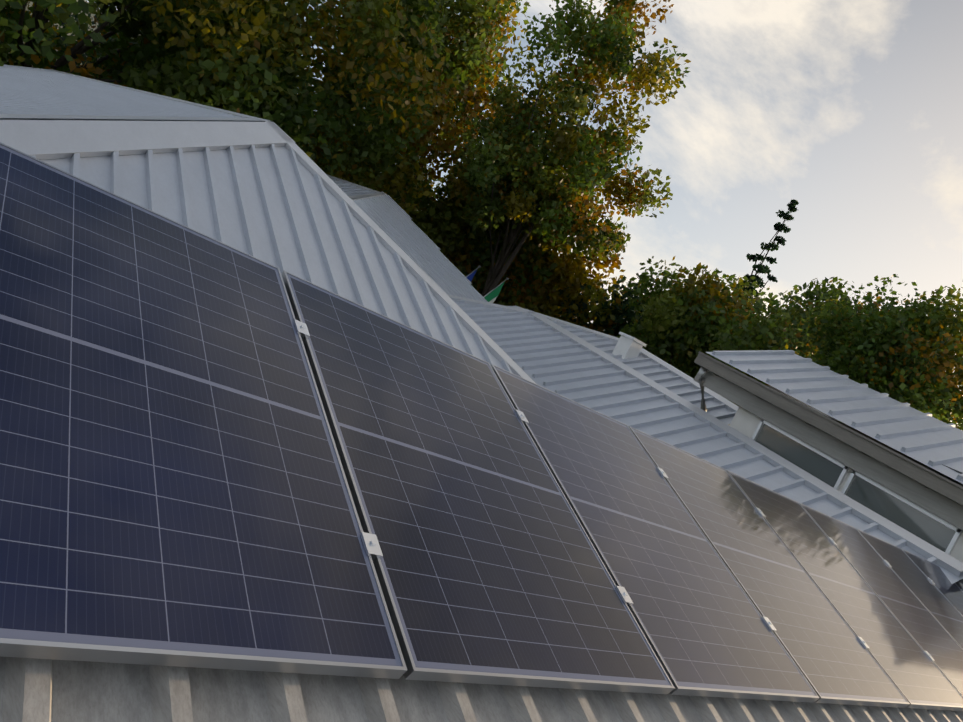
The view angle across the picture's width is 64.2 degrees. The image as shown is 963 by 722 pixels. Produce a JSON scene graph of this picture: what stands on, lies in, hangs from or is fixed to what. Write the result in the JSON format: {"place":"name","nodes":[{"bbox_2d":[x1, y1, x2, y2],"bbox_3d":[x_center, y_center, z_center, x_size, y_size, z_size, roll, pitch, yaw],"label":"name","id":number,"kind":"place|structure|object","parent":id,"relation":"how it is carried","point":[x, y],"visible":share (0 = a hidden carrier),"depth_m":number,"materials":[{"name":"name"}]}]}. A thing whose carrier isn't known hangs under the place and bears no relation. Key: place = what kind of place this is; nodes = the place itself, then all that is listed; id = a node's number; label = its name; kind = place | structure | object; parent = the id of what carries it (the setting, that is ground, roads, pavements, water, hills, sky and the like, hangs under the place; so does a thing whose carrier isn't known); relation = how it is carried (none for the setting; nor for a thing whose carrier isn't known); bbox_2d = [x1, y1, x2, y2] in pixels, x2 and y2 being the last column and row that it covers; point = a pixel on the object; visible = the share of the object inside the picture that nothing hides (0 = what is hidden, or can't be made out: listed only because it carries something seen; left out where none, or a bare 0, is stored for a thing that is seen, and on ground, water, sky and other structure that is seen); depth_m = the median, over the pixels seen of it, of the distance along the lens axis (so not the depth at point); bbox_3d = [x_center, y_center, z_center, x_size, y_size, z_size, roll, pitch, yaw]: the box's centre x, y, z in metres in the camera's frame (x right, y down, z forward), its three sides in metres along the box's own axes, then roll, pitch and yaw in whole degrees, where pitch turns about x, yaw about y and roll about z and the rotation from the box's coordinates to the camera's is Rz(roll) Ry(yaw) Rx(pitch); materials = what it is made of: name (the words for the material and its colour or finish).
{"place":"outdoors","nodes":[
{"label":"outdoors","id":0,"kind":"place"},
{"bbox_2d":[30,144,511,372],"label":"roof","id":1,"kind":"structure","parent":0,"point":[282,208],"depth_m":6.36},
{"bbox_2d":[354,195,487,301],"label":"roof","id":2,"kind":"structure","parent":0,"point":[389,216],"depth_m":21.65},
{"bbox_2d":[332,179,381,198],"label":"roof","id":3,"kind":"structure","parent":2,"relation":"attached to","point":[349,190],"depth_m":26.73,"materials":[{"name":"grey metal"}]},
{"bbox_2d":[328,175,386,200],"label":"gable caps","id":4,"kind":"object","parent":3,"relation":"on","point":[377,193],"visible":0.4,"depth_m":27.00,"materials":[{"name":"grey metal"}]},
{"bbox_2d":[0,656,962,721],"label":"roof","id":5,"kind":"structure","parent":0,"point":[40,690],"depth_m":1.68,"materials":[{"name":"grey metal"}]},
{"bbox_2d":[729,386,962,562],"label":"wing clerestory wall","id":6,"kind":"structure","parent":5,"relation":"on","point":[912,517],"depth_m":10.31,"materials":[{"name":"clear glass"}]},
{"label":"module support rails","id":7,"kind":"object","parent":5,"relation":"on","visible":0},
{"bbox_2d":[0,142,406,678],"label":"solar panel","id":8,"kind":"object","parent":7,"relation":"on","point":[174,489],"visible":0.96,"depth_m":1.79,"materials":[{"name":"blue glass"}]},
{"bbox_2d":[281,270,674,693],"bbox_3d":[-0.071,0.374,2.723,1.154,0.661,1.569,24,4,-40],"label":"solar panel","id":9,"kind":"object","parent":7,"relation":"on","point":[489,566],"visible":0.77,"depth_m":2.49,"materials":[{"name":"blue glass"}]},
{"bbox_2d":[293,319,934,660],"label":"solar panel clamps","id":10,"kind":"object","parent":7,"relation":"attached to","point":[371,546],"visible":0.67,"depth_m":2.73,"materials":[{"name":"silver metal"}]},
{"bbox_2d":[490,364,818,702],"bbox_3d":[0.731,0.734,3.470,1.154,0.661,1.569,24,4,-40],"label":"solar panel","id":11,"kind":"object","parent":7,"relation":"on","point":[706,630],"visible":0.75,"depth_m":3.29,"materials":[{"name":"grey glass"}]},
{"bbox_2d":[628,426,909,707],"bbox_3d":[1.533,1.094,4.217,1.154,0.661,1.569,24,4,-40],"label":"solar panel","id":12,"kind":"object","parent":7,"relation":"on","point":[833,659],"visible":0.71,"depth_m":4.07,"materials":[{"name":"grey glass"}]},
{"bbox_2d":[726,470,962,710],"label":"solar panel","id":13,"kind":"object","parent":7,"relation":"on","point":[915,674],"visible":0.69,"depth_m":4.84,"materials":[{"name":"grey glass"}]},
{"bbox_2d":[800,503,962,696],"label":"solar panel","id":14,"kind":"object","parent":7,"relation":"on","point":[923,626],"visible":0.67,"depth_m":5.73,"materials":[{"name":"grey glass"}]},
{"bbox_2d":[856,528,962,648],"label":"solar panel","id":15,"kind":"object","parent":7,"relation":"on","point":[934,600],"visible":0.67,"depth_m":6.63,"materials":[{"name":"grey glass"}]},
{"bbox_2d":[902,549,962,615],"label":"solar panel","id":16,"kind":"object","parent":7,"relation":"on","point":[951,593],"visible":0.71,"depth_m":7.49,"materials":[{"name":"grey glass"}]},
{"bbox_2d":[955,581,962,590],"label":"pv module","id":17,"kind":"object","parent":7,"relation":"on","point":[959,584],"visible":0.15,"depth_m":8.09,"materials":[{"name":"silver metal"}]},
{"bbox_2d":[87,0,962,423],"label":"sky","id":18,"kind":"structure","parent":0,"point":[850,111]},
{"bbox_2d":[509,306,735,424],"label":"roof","id":19,"kind":"structure","parent":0,"point":[656,373],"depth_m":15.53,"materials":[{"name":"grey metal"}]},
{"bbox_2d":[511,306,738,411],"bbox_3d":[3.180,-0.207,16.915,1.038,0.582,7.402,24,4,-39],"label":"roof ridge cap","id":20,"kind":"object","parent":19,"relation":"on","point":[717,398],"visible":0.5,"depth_m":16.17,"materials":[{"name":"grey metal"}]},
{"bbox_2d":[612,332,646,358],"bbox_3d":[3.152,-0.202,16.702,0.458,0.672,0.458,24,4,-40],"label":"roof vent box","id":21,"kind":"object","parent":19,"relation":"on","point":[627,346],"visible":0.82,"depth_m":16.56,"materials":[{"name":"white paint"}]},
{"bbox_2d":[453,300,962,583],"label":"roof","id":22,"kind":"structure","parent":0,"point":[542,355],"depth_m":11.76,"materials":[{"name":"grey metal"}]},
{"bbox_2d":[447,294,962,583],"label":"roof ridge cap","id":23,"kind":"object","parent":22,"relation":"on","point":[946,561],"visible":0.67,"depth_m":10.29,"materials":[{"name":"grey metal"}]},
{"bbox_2d":[694,370,962,529],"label":"wing fascia","id":24,"kind":"structure","parent":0,"point":[923,497],"depth_m":10.41,"materials":[{"name":"grey metal"}]},
{"bbox_2d":[694,351,962,505],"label":"gutter","id":25,"kind":"object","parent":24,"relation":"attached to","point":[927,478],"visible":1,"depth_m":10.29,"materials":[{"name":"grey metal"}]},
{"bbox_2d":[698,366,706,411],"bbox_3d":[3.083,1.536,12.478,0.685,3.000,0.113,24,4,-40],"label":"vent pipe","id":26,"kind":"object","parent":25,"relation":"attached to","point":[702,373],"visible":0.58,"depth_m":12.30,"materials":[{"name":"grey metal"}]},
{"bbox_2d":[706,350,962,483],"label":"wing roof","id":27,"kind":"structure","parent":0,"point":[928,439],"depth_m":11.34,"materials":[{"name":"grey metal"}]},
{"bbox_2d":[826,416,962,486],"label":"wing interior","id":28,"kind":"object","parent":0,"point":[908,457],"depth_m":10.03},
{"label":"ground","id":29,"kind":"structure","parent":0,"visible":0},
{"bbox_2d":[4,0,109,73],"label":"tree","id":30,"kind":"object","parent":29,"relation":"on","point":[30,3],"depth_m":49.62,"materials":[{"name":"green plant"}]},
{"bbox_2d":[30,4,314,116],"bbox_3d":[-15.585,-11.892,40.208,17.220,16.456,18.109,24,4,-40],"label":"tree","id":31,"kind":"object","parent":29,"relation":"on","point":[63,38],"depth_m":33.78,"materials":[{"name":"green plant"}]},
{"bbox_2d":[0,0,347,126],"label":"tree","id":32,"kind":"object","parent":29,"relation":"on","point":[45,45],"depth_m":22.49,"materials":[{"name":"green plant"}]},
{"bbox_2d":[88,0,477,213],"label":"tree","id":33,"kind":"object","parent":29,"relation":"on","point":[377,32],"depth_m":26.77,"materials":[{"name":"green plant"}]},
{"bbox_2d":[311,0,517,284],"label":"tree","id":34,"kind":"object","parent":29,"relation":"on","point":[438,231],"depth_m":35.12,"materials":[{"name":"green plant"}]},
{"bbox_2d":[393,0,529,128],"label":"tree","id":35,"kind":"object","parent":29,"relation":"on","point":[469,6],"depth_m":35.68,"materials":[{"name":"green plant"}]},
{"bbox_2d":[409,158,625,328],"bbox_3d":[0.658,-2.460,37.819,11.539,14.283,10.091,24,4,-40],"label":"tree","id":36,"kind":"object","parent":29,"relation":"on","point":[539,279],"depth_m":34.87,"materials":[{"name":"green plant"}]},
{"bbox_2d":[466,265,480,281],"bbox_3d":[-1.190,-3.066,32.702,1.240,2.788,0.253,26,3,-15],"label":"flag","id":37,"kind":"object","parent":36,"relation":"on","point":[470,276],"visible":0.12,"depth_m":32.70,"materials":[{"name":"blue fabric"}]},
{"bbox_2d":[484,277,508,302],"bbox_3d":[-0.007,-2.559,32.756,1.240,2.782,0.271,26,3,-15],"label":"italian flag","id":38,"kind":"object","parent":36,"relation":"on","point":[491,296],"visible":0.4,"depth_m":32.75,"materials":[{"name":"green fabric"}]},
{"bbox_2d":[444,0,690,296],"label":"tree","id":39,"kind":"object","parent":29,"relation":"on","point":[583,160],"depth_m":30.57,"materials":[{"name":"green plant"}]},
{"bbox_2d":[546,273,654,337],"bbox_3d":[5.416,1.413,35.726,7.606,11.812,7.625,24,4,-40],"label":"tree","id":40,"kind":"object","parent":29,"relation":"on","point":[616,315],"depth_m":34.21,"materials":[{"name":"green plant"}]},
{"bbox_2d":[617,256,777,396],"bbox_3d":[6.508,1.895,29.168,6.504,12.523,6.402,24,4,-40],"label":"tree","id":41,"kind":"object","parent":29,"relation":"on","point":[679,319],"depth_m":27.40,"materials":[{"name":"green plant"}]},
{"bbox_2d":[720,199,798,310],"bbox_3d":[9.867,0.630,34.113,3.310,17.300,3.552,24,4,-40],"label":"tree","id":42,"kind":"object","parent":29,"relation":"on","point":[781,240],"depth_m":33.56,"materials":[{"name":"plant"}]},
{"bbox_2d":[706,298,856,405],"bbox_3d":[7.757,3.326,24.287,5.338,11.555,5.639,24,4,-40],"label":"tree","id":43,"kind":"object","parent":29,"relation":"on","point":[767,338],"visible":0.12,"depth_m":23.59,"materials":[{"name":"green plant"}]},
{"bbox_2d":[752,276,901,383],"bbox_3d":[10.492,3.541,27.562,6.143,13.290,6.166,24,4,-40],"label":"tree","id":44,"kind":"object","parent":29,"relation":"on","point":[809,294],"visible":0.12,"depth_m":26.32,"materials":[{"name":"green plant"}]},
{"bbox_2d":[783,274,962,430],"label":"tree","id":45,"kind":"object","parent":29,"relation":"on","point":[913,364],"depth_m":13.89,"materials":[{"name":"green plant"}]},
{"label":"gable slope","id":46,"kind":"object","parent":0,"visible":0},
{"bbox_2d":[0,69,537,384],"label":"gable hip ridge caps","id":47,"kind":"object","parent":46,"relation":"on","point":[48,139],"visible":0.69,"depth_m":6.10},
{"bbox_2d":[0,65,260,121],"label":"roof","id":48,"kind":"structure","parent":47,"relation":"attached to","point":[29,90],"depth_m":8.04,"materials":[{"name":"grey metal"}]}
]}

